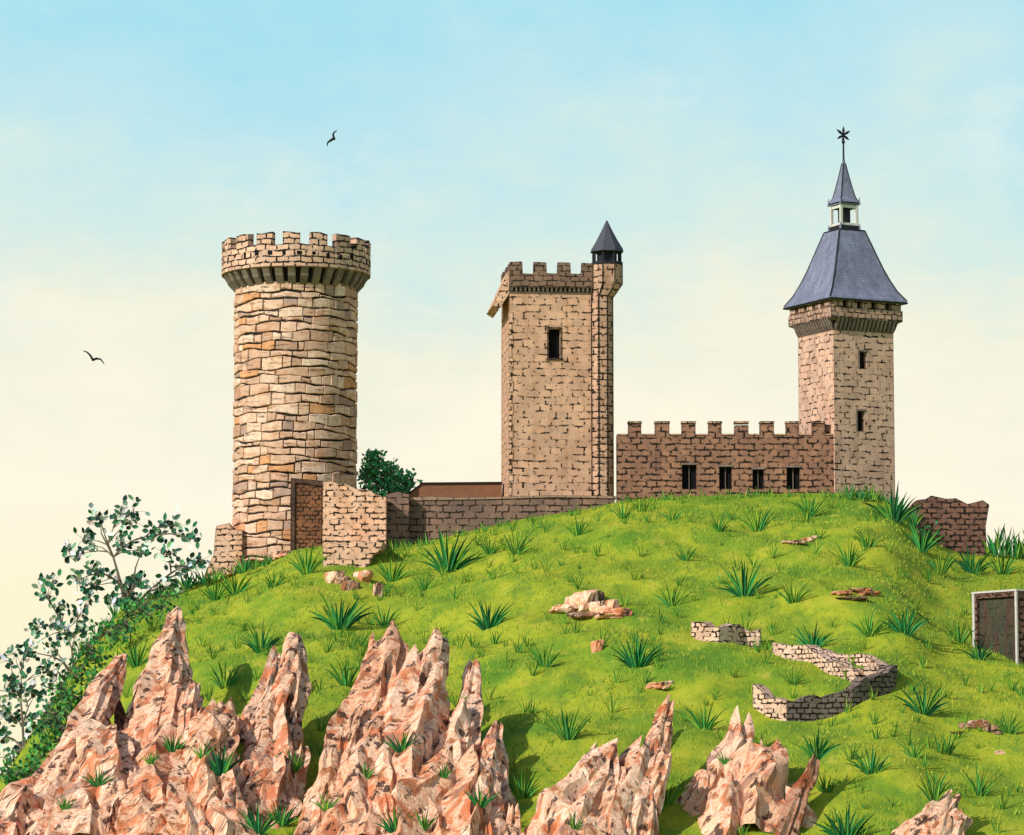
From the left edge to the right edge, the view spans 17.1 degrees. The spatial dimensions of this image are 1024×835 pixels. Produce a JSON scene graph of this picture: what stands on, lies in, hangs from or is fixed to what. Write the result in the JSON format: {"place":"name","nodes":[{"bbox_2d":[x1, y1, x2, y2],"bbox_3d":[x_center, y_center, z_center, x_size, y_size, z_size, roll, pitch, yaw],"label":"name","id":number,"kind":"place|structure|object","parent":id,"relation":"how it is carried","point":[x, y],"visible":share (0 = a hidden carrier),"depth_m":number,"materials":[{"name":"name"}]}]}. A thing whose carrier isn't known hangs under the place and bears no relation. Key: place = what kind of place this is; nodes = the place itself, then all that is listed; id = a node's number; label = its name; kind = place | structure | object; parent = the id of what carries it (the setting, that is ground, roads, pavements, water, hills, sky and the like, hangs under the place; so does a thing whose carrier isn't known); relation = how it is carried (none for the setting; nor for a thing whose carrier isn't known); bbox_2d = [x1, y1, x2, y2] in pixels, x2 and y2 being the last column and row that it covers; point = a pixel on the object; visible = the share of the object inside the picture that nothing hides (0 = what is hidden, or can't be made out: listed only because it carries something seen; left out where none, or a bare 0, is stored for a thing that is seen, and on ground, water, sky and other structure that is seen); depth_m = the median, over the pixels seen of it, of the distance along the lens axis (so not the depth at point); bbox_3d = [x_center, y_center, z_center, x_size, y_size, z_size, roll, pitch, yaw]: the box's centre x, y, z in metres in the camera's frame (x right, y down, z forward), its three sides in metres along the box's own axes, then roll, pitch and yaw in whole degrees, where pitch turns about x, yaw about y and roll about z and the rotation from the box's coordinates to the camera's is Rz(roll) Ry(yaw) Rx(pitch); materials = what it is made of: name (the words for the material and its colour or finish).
{"place":"outdoors","nodes":[
{"label":"outdoors","id":0,"kind":"place"},
{"bbox_2d":[0,492,1023,834],"bbox_3d":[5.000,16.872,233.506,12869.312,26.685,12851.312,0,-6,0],"label":"hill ground","id":1,"kind":"structure","parent":0,"point":[684,755],"depth_m":222.00,"materials":[{"name":"plant"}]},
{"bbox_2d":[0,744,45,790],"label":"hillside shrub","id":2,"kind":"object","parent":1,"relation":"on","point":[11,775],"visible":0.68,"depth_m":219.44,"materials":[{"name":"green plant"}]},
{"bbox_2d":[0,638,65,767],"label":"olive tree","id":3,"kind":"object","parent":1,"relation":"on","point":[15,684],"visible":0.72,"depth_m":249.36,"materials":[{"name":"green plant"}]},
{"bbox_2d":[24,691,77,760],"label":"hillside shrub","id":4,"kind":"object","parent":1,"relation":"on","point":[56,717],"visible":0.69,"depth_m":223.78,"materials":[{"name":"green plant"}]},
{"bbox_2d":[15,568,98,681],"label":"olive tree","id":5,"kind":"object","parent":1,"relation":"on","point":[81,626],"visible":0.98,"depth_m":250.81,"materials":[{"name":"green plant"}]},
{"bbox_2d":[45,619,121,707],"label":"hillside shrub","id":6,"kind":"object","parent":1,"relation":"on","point":[90,652],"visible":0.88,"depth_m":233.52,"materials":[{"name":"green plant"}]},
{"bbox_2d":[0,606,259,834],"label":"rock outcrop","id":7,"kind":"object","parent":1,"relation":"on","point":[178,792],"visible":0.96,"depth_m":195.96,"materials":[{"name":"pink stone"}]},
{"bbox_2d":[79,763,115,786],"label":"grass tuft","id":8,"kind":"object","parent":7,"relation":"on","point":[98,781],"visible":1,"depth_m":193.20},
{"bbox_2d":[162,731,187,752],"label":"grass tuft","id":9,"kind":"object","parent":7,"relation":"on","point":[169,747],"visible":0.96,"depth_m":198.08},
{"bbox_2d":[198,741,243,775],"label":"grass tuft","id":10,"kind":"object","parent":7,"relation":"on","point":[220,767],"visible":1,"depth_m":192.42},
{"bbox_2d":[234,803,286,834],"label":"grass tuft","id":11,"kind":"object","parent":7,"relation":"on","point":[258,828],"visible":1,"depth_m":187.55,"materials":[{"name":"plant"}]},
{"bbox_2d":[114,635,151,667],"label":"grass tuft","id":12,"kind":"object","parent":1,"relation":"on","point":[135,662],"visible":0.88,"depth_m":230.29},
{"bbox_2d":[61,494,211,609],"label":"olive tree","id":13,"kind":"object","parent":1,"relation":"on","point":[133,581],"visible":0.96,"depth_m":252.14,"materials":[{"name":"green plant"}]},
{"bbox_2d":[107,583,180,645],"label":"hillside shrub","id":14,"kind":"object","parent":1,"relation":"on","point":[142,608],"visible":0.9,"depth_m":238.63,"materials":[{"name":"green plant"}]},
{"bbox_2d":[196,576,231,600],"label":"grass tuft","id":15,"kind":"object","parent":1,"relation":"on","point":[214,595],"visible":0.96,"depth_m":247.56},
{"bbox_2d":[209,660,241,688],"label":"grass tuft","id":16,"kind":"object","parent":1,"relation":"on","point":[231,679],"visible":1,"depth_m":219.41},
{"bbox_2d":[216,566,252,595],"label":"grass tuft","id":17,"kind":"object","parent":1,"relation":"on","point":[232,589],"visible":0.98,"depth_m":247.61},
{"bbox_2d":[240,617,282,653],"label":"grass tuft","id":18,"kind":"object","parent":1,"relation":"on","point":[255,646],"visible":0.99,"depth_m":224.57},
{"bbox_2d":[217,632,310,828],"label":"rock outcrop","id":19,"kind":"object","parent":1,"relation":"on","point":[270,721],"visible":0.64,"depth_m":199.39,"materials":[{"name":"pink stone"}]},
{"bbox_2d":[273,747,308,771],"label":"grass tuft","id":20,"kind":"object","parent":19,"relation":"on","point":[297,765],"visible":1,"depth_m":196.12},
{"bbox_2d":[260,801,299,827],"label":"grass tuft","id":21,"kind":"object","parent":1,"relation":"on","point":[286,821],"visible":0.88,"depth_m":191.12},
{"bbox_2d":[204,231,370,576],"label":"round tower","id":22,"kind":"structure","parent":1,"relation":"on","point":[295,350],"depth_m":258.57,"materials":[{"name":"stone"}]},
{"bbox_2d":[207,550,382,596],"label":"stones","id":23,"kind":"object","parent":1,"relation":"on","point":[346,583],"depth_m":240.24,"materials":[{"name":"beige stone"}]},
{"bbox_2d":[290,478,324,550],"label":"door frame","id":24,"kind":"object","parent":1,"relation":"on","point":[306,516],"depth_m":255.00,"materials":[{"name":"brown wood"}]},
{"bbox_2d":[295,484,322,549],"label":"door","id":25,"kind":"structure","parent":24,"relation":"in","point":[308,498],"depth_m":254.99,"materials":[{"name":"brown brick"}]},
{"bbox_2d":[286,543,332,575],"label":"grass tuft","id":26,"kind":"object","parent":1,"relation":"on","point":[306,568],"visible":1,"depth_m":243.78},
{"bbox_2d":[307,591,374,630],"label":"grass tuft","id":27,"kind":"object","parent":1,"relation":"on","point":[349,619],"visible":0.97,"depth_m":229.80,"materials":[{"name":"plant"}]},
{"bbox_2d":[325,657,360,686],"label":"grass tuft","id":28,"kind":"object","parent":1,"relation":"on","point":[346,682],"visible":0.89,"depth_m":215.00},
{"bbox_2d":[322,481,386,549],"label":"wall","id":29,"kind":"structure","parent":1,"relation":"on","point":[350,513],"depth_m":253.01,"materials":[{"name":"stone"}]},
{"bbox_2d":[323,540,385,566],"bbox_3d":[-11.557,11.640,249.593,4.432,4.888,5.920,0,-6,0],"label":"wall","id":30,"kind":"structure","parent":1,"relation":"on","point":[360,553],"depth_m":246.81,"materials":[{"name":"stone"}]},
{"bbox_2d":[370,603,399,627],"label":"grass tuft","id":31,"kind":"object","parent":1,"relation":"on","point":[385,621],"visible":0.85,"depth_m":231.24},
{"bbox_2d":[357,448,422,496],"bbox_3d":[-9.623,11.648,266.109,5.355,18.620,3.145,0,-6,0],"label":"leafy shrub","id":32,"kind":"object","parent":1,"relation":"on","point":[387,479],"visible":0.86,"depth_m":266.53,"materials":[{"name":"green plant"}]},
{"bbox_2d":[375,554,413,581],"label":"grass tuft","id":33,"kind":"object","parent":1,"relation":"on","point":[392,576],"visible":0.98,"depth_m":243.89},
{"bbox_2d":[386,492,409,546],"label":"wall pier","id":34,"kind":"structure","parent":1,"relation":"on","point":[398,515],"depth_m":254.59,"materials":[{"name":"stone"}]},
{"bbox_2d":[294,619,524,834],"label":"rock outcrop","id":35,"kind":"object","parent":1,"relation":"on","point":[398,688],"visible":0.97,"depth_m":193.37,"materials":[{"name":"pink stone"}]},
{"bbox_2d":[311,789,341,811],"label":"grass tuft","id":36,"kind":"object","parent":35,"relation":"on","point":[326,806],"visible":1,"depth_m":189.51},
{"bbox_2d":[373,805,415,832],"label":"grass tuft","id":37,"kind":"object","parent":35,"relation":"on","point":[392,828],"visible":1,"depth_m":187.33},
{"bbox_2d":[376,729,424,752],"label":"grass tuft","id":38,"kind":"object","parent":35,"relation":"on","point":[402,747],"visible":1,"depth_m":193.50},
{"bbox_2d":[413,807,439,830],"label":"grass tuft","id":39,"kind":"object","parent":35,"relation":"on","point":[424,822],"visible":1,"depth_m":187.40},
{"bbox_2d":[465,782,500,807],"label":"grass tuft","id":40,"kind":"object","parent":35,"relation":"on","point":[484,803],"visible":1,"depth_m":188.41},
{"bbox_2d":[411,571,436,590],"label":"grass tuft","id":41,"kind":"object","parent":1,"relation":"on","point":[427,586],"visible":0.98,"depth_m":240.24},
{"bbox_2d":[416,526,483,572],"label":"grass tuft","id":42,"kind":"object","parent":1,"relation":"on","point":[454,564],"visible":1,"depth_m":245.02,"materials":[{"name":"plant"}]},
{"bbox_2d":[408,484,501,496],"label":"outbuilding roof","id":43,"kind":"structure","parent":1,"relation":"on","point":[465,490],"depth_m":263.83,"materials":[{"name":"brown tile"}]},
{"bbox_2d":[407,482,501,493],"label":"ridge","id":44,"kind":"structure","parent":43,"relation":"on","point":[455,483],"depth_m":263.78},
{"bbox_2d":[466,599,513,630],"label":"grass tuft","id":45,"kind":"object","parent":1,"relation":"on","point":[487,624],"visible":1,"depth_m":226.44,"materials":[{"name":"plant"}]},
{"bbox_2d":[476,537,505,554],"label":"grass tuft","id":46,"kind":"object","parent":1,"relation":"on","point":[486,550],"visible":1,"depth_m":245.94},
{"bbox_2d":[410,498,614,544],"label":"rampart wall","id":47,"kind":"structure","parent":1,"relation":"on","point":[428,517],"depth_m":255.74,"materials":[{"name":"stone"}]},
{"bbox_2d":[410,495,615,500],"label":"rampart coping","id":48,"kind":"object","parent":47,"relation":"on","point":[478,498],"visible":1,"depth_m":255.77,"materials":[{"name":"stone"}]},
{"bbox_2d":[497,526,534,555],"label":"grass tuft","id":49,"kind":"object","parent":1,"relation":"on","point":[512,550],"visible":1,"depth_m":243.76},
{"bbox_2d":[509,768,539,798],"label":"grass tuft","id":50,"kind":"object","parent":1,"relation":"on","point":[528,792],"visible":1,"depth_m":194.64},
{"bbox_2d":[56,482,1023,681],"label":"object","id":51,"kind":"object","parent":1,"relation":"on","point":[1001,544],"visible":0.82,"depth_m":252.63,"materials":[{"name":"green plant"}]},
{"bbox_2d":[526,639,563,667],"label":"grass tuft","id":52,"kind":"object","parent":1,"relation":"on","point":[542,663],"visible":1,"depth_m":215.90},
{"bbox_2d":[487,220,623,496],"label":"square tower","id":53,"kind":"structure","parent":1,"relation":"on","point":[557,398],"depth_m":261.08,"materials":[{"name":"stone"}]},
{"bbox_2d":[549,330,559,357],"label":"window","id":54,"kind":"structure","parent":53,"relation":"in","point":[554,335],"depth_m":261.80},
{"bbox_2d":[541,706,593,739],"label":"grass tuft","id":55,"kind":"object","parent":1,"relation":"on","point":[566,732],"visible":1,"depth_m":201.35,"materials":[{"name":"plant"}]},
{"bbox_2d":[563,515,589,536],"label":"grass tuft","id":56,"kind":"object","parent":1,"relation":"on","point":[574,532],"visible":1,"depth_m":245.09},
{"bbox_2d":[548,589,631,618],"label":"rubble pile","id":57,"kind":"object","parent":1,"relation":"on","point":[596,603],"visible":0.99,"depth_m":225.68,"materials":[{"name":"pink stone"}]},
{"bbox_2d":[524,693,674,834],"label":"rock outcrop","id":58,"kind":"object","parent":1,"relation":"on","point":[603,789],"visible":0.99,"depth_m":189.12,"materials":[{"name":"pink stone"}]},
{"bbox_2d":[610,627,665,667],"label":"grass tuft","id":59,"kind":"object","parent":1,"relation":"on","point":[635,661],"visible":1,"depth_m":213.39,"materials":[{"name":"plant"}]},
{"bbox_2d":[645,681,673,689],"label":"field stone","id":60,"kind":"object","parent":1,"relation":"on","point":[657,685],"visible":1,"depth_m":209.97,"materials":[{"name":"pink stone"}]},
{"bbox_2d":[652,584,692,607],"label":"grass tuft","id":61,"kind":"object","parent":1,"relation":"on","point":[672,601],"visible":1,"depth_m":226.99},
{"bbox_2d":[663,779,691,805],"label":"grass tuft","id":62,"kind":"object","parent":1,"relation":"on","point":[675,797],"visible":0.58,"depth_m":193.58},
{"bbox_2d":[678,698,728,729],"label":"grass tuft","id":63,"kind":"object","parent":1,"relation":"on","point":[701,724],"visible":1,"depth_m":204.04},
{"bbox_2d":[706,511,731,531],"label":"grass tuft","id":64,"kind":"object","parent":1,"relation":"on","point":[715,527],"visible":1,"depth_m":243.28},
{"bbox_2d":[616,423,833,502],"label":"wall","id":65,"kind":"structure","parent":1,"relation":"on","point":[649,465],"depth_m":260.17,"materials":[{"name":"stone"}]},
{"bbox_2d":[616,421,832,435],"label":"coping","id":66,"kind":"object","parent":65,"relation":"on","point":[719,422],"visible":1,"depth_m":260.41,"materials":[{"name":"stone"}]},
{"bbox_2d":[682,466,798,488],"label":"windows","id":67,"kind":"structure","parent":65,"relation":"attached to","point":[688,473],"depth_m":260.46,"materials":[{"name":"black"}]},
{"bbox_2d":[681,463,800,488],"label":"window bars","id":68,"kind":"object","parent":65,"relation":"attached to","point":[725,466],"depth_m":260.06,"materials":[{"name":"metal"}]},
{"bbox_2d":[691,622,760,648],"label":"stone wall","id":69,"kind":"structure","parent":1,"relation":"on","point":[711,632],"depth_m":218.66,"materials":[{"name":"stone"}]},
{"bbox_2d":[716,558,776,596],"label":"grass tuft","id":70,"kind":"object","parent":1,"relation":"on","point":[748,590],"visible":1,"depth_m":227.60,"materials":[{"name":"plant"}]},
{"bbox_2d":[676,705,819,834],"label":"rock outcrop","id":71,"kind":"object","parent":1,"relation":"on","point":[747,783],"visible":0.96,"depth_m":192.06,"materials":[{"name":"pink stone"}]},
{"bbox_2d":[740,503,776,531],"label":"grass tuft","id":72,"kind":"object","parent":1,"relation":"on","point":[757,524],"visible":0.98,"depth_m":244.54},
{"bbox_2d":[774,575,810,603],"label":"grass tuft","id":73,"kind":"object","parent":1,"relation":"on","point":[792,599],"visible":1,"depth_m":225.75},
{"bbox_2d":[779,535,819,543],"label":"field stone","id":74,"kind":"object","parent":1,"relation":"on","point":[807,539],"visible":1,"depth_m":239.27,"materials":[{"name":"beige stone"}]},
{"bbox_2d":[788,487,825,516],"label":"grass tuft","id":75,"kind":"object","parent":1,"relation":"on","point":[810,509],"visible":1,"depth_m":248.64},
{"bbox_2d":[789,623,836,646],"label":"grass tuft","id":76,"kind":"object","parent":1,"relation":"on","point":[812,640],"visible":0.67,"depth_m":218.28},
{"bbox_2d":[772,642,862,681],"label":"stone wall","id":77,"kind":"structure","parent":1,"relation":"on","point":[822,660],"depth_m":214.51,"materials":[{"name":"stone"}]},
{"bbox_2d":[793,728,843,759],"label":"grass tuft","id":78,"kind":"object","parent":1,"relation":"on","point":[820,752],"visible":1,"depth_m":193.68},
{"bbox_2d":[753,665,897,720],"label":"stone wall","id":79,"kind":"structure","parent":1,"relation":"on","point":[767,702],"depth_m":207.00,"materials":[{"name":"stone"}]},
{"bbox_2d":[815,774,842,792],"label":"grass tuft","id":80,"kind":"object","parent":1,"relation":"on","point":[822,788],"visible":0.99,"depth_m":193.90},
{"bbox_2d":[811,803,874,834],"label":"grass tuft","id":81,"kind":"object","parent":1,"relation":"on","point":[849,829],"visible":1,"depth_m":188.58,"materials":[{"name":"plant"}]},
{"bbox_2d":[783,126,907,500],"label":"spired tower","id":82,"kind":"structure","parent":1,"relation":"on","point":[845,302],"depth_m":262.29,"materials":[{"name":"stone"}]},
{"bbox_2d":[858,352,863,430],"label":"windows","id":83,"kind":"structure","parent":82,"relation":"in","point":[861,354],"depth_m":261.87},
{"bbox_2d":[828,541,869,566],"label":"grass tuft","id":84,"kind":"object","parent":1,"relation":"on","point":[850,561],"visible":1,"depth_m":233.80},
{"bbox_2d":[831,588,881,599],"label":"flat stones","id":85,"kind":"object","parent":1,"relation":"on","point":[865,591],"visible":1,"depth_m":225.86,"materials":[{"name":"brown stone"}]},
{"bbox_2d":[821,648,898,675],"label":"stone wall","id":86,"kind":"structure","parent":1,"relation":"on","point":[868,660],"depth_m":213.84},
{"bbox_2d":[845,608,886,636],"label":"grass tuft","id":87,"kind":"object","parent":1,"relation":"on","point":[866,628],"visible":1,"depth_m":220.19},
{"bbox_2d":[853,527,887,547],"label":"grass tuft","id":88,"kind":"object","parent":1,"relation":"on","point":[868,542],"visible":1,"depth_m":238.17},
{"bbox_2d":[846,745,895,774],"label":"grass tuft","id":89,"kind":"object","parent":1,"relation":"on","point":[865,769],"visible":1,"depth_m":195.99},
{"bbox_2d":[861,480,924,523],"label":"grass tuft","id":90,"kind":"object","parent":1,"relation":"on","point":[899,514],"visible":0.98,"depth_m":249.30,"materials":[{"name":"plant"}]},
{"bbox_2d":[881,607,932,635],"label":"grass tuft","id":91,"kind":"object","parent":1,"relation":"on","point":[897,626],"visible":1,"depth_m":220.73,"materials":[{"name":"plant"}]},
{"bbox_2d":[898,736,929,757],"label":"grass tuft","id":92,"kind":"object","parent":1,"relation":"on","point":[914,752],"visible":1,"depth_m":199.44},
{"bbox_2d":[892,676,948,715],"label":"grass tuft","id":93,"kind":"object","parent":1,"relation":"on","point":[930,709],"visible":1,"depth_m":207.05,"materials":[{"name":"plant"}]},
{"bbox_2d":[901,518,945,552],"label":"grass tuft","id":94,"kind":"object","parent":1,"relation":"on","point":[925,545],"visible":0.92,"depth_m":247.45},
{"bbox_2d":[890,789,972,834],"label":"rock outcrop","id":95,"kind":"object","parent":1,"relation":"on","point":[943,815],"visible":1,"depth_m":187.68,"materials":[{"name":"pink stone"}]},
{"bbox_2d":[915,764,955,801],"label":"grass tuft","id":96,"kind":"object","parent":1,"relation":"on","point":[936,795],"visible":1,"depth_m":189.48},
{"bbox_2d":[920,547,959,575],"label":"grass tuft","id":97,"kind":"object","parent":1,"relation":"on","point":[944,570],"visible":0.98,"depth_m":243.78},
{"bbox_2d":[906,496,988,555],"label":"ruined wall","id":98,"kind":"structure","parent":1,"relation":"on","point":[962,522],"depth_m":253.05,"materials":[{"name":"brick"}]},
{"bbox_2d":[937,732,959,754],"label":"grass tuft","id":99,"kind":"object","parent":1,"relation":"on","point":[949,749],"visible":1,"depth_m":201.68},
{"bbox_2d":[943,620,975,643],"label":"grass tuft","id":100,"kind":"object","parent":1,"relation":"on","point":[961,639],"visible":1,"depth_m":224.72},
{"bbox_2d":[950,542,996,573],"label":"grass tuft","id":101,"kind":"object","parent":1,"relation":"on","point":[969,565],"visible":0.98,"depth_m":247.15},
{"bbox_2d":[950,719,1001,734],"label":"field stone","id":102,"kind":"object","parent":1,"relation":"on","point":[986,725],"visible":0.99,"depth_m":206.07,"materials":[{"name":"brown stone"}]},
{"bbox_2d":[958,765,995,796],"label":"grass tuft","id":103,"kind":"object","parent":1,"relation":"on","point":[981,791],"visible":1,"depth_m":196.01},
{"bbox_2d":[960,639,994,659],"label":"grass tuft","id":104,"kind":"object","parent":1,"relation":"on","point":[979,654],"visible":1,"depth_m":221.15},
{"bbox_2d":[971,589,1023,664],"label":"stone hut","id":105,"kind":"object","parent":1,"relation":"on","point":[998,618],"visible":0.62,"depth_m":223.95,"materials":[{"name":"stone"}]},
{"bbox_2d":[979,597,1014,662],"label":"door","id":106,"kind":"structure","parent":105,"relation":"in","point":[996,614],"depth_m":224.15,"materials":[{"name":"wood"}]},
{"bbox_2d":[985,548,1017,573],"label":"grass tuft","id":107,"kind":"object","parent":1,"relation":"on","point":[1006,570],"visible":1,"depth_m":247.95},
{"bbox_2d":[994,709,1023,734],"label":"grass tuft","id":108,"kind":"object","parent":1,"relation":"on","point":[1006,729],"visible":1,"depth_m":206.16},
{"bbox_2d":[0,0,1023,772],"label":"sky","id":109,"kind":"structure","parent":0,"point":[474,138],"materials":[{"name":"blue"}]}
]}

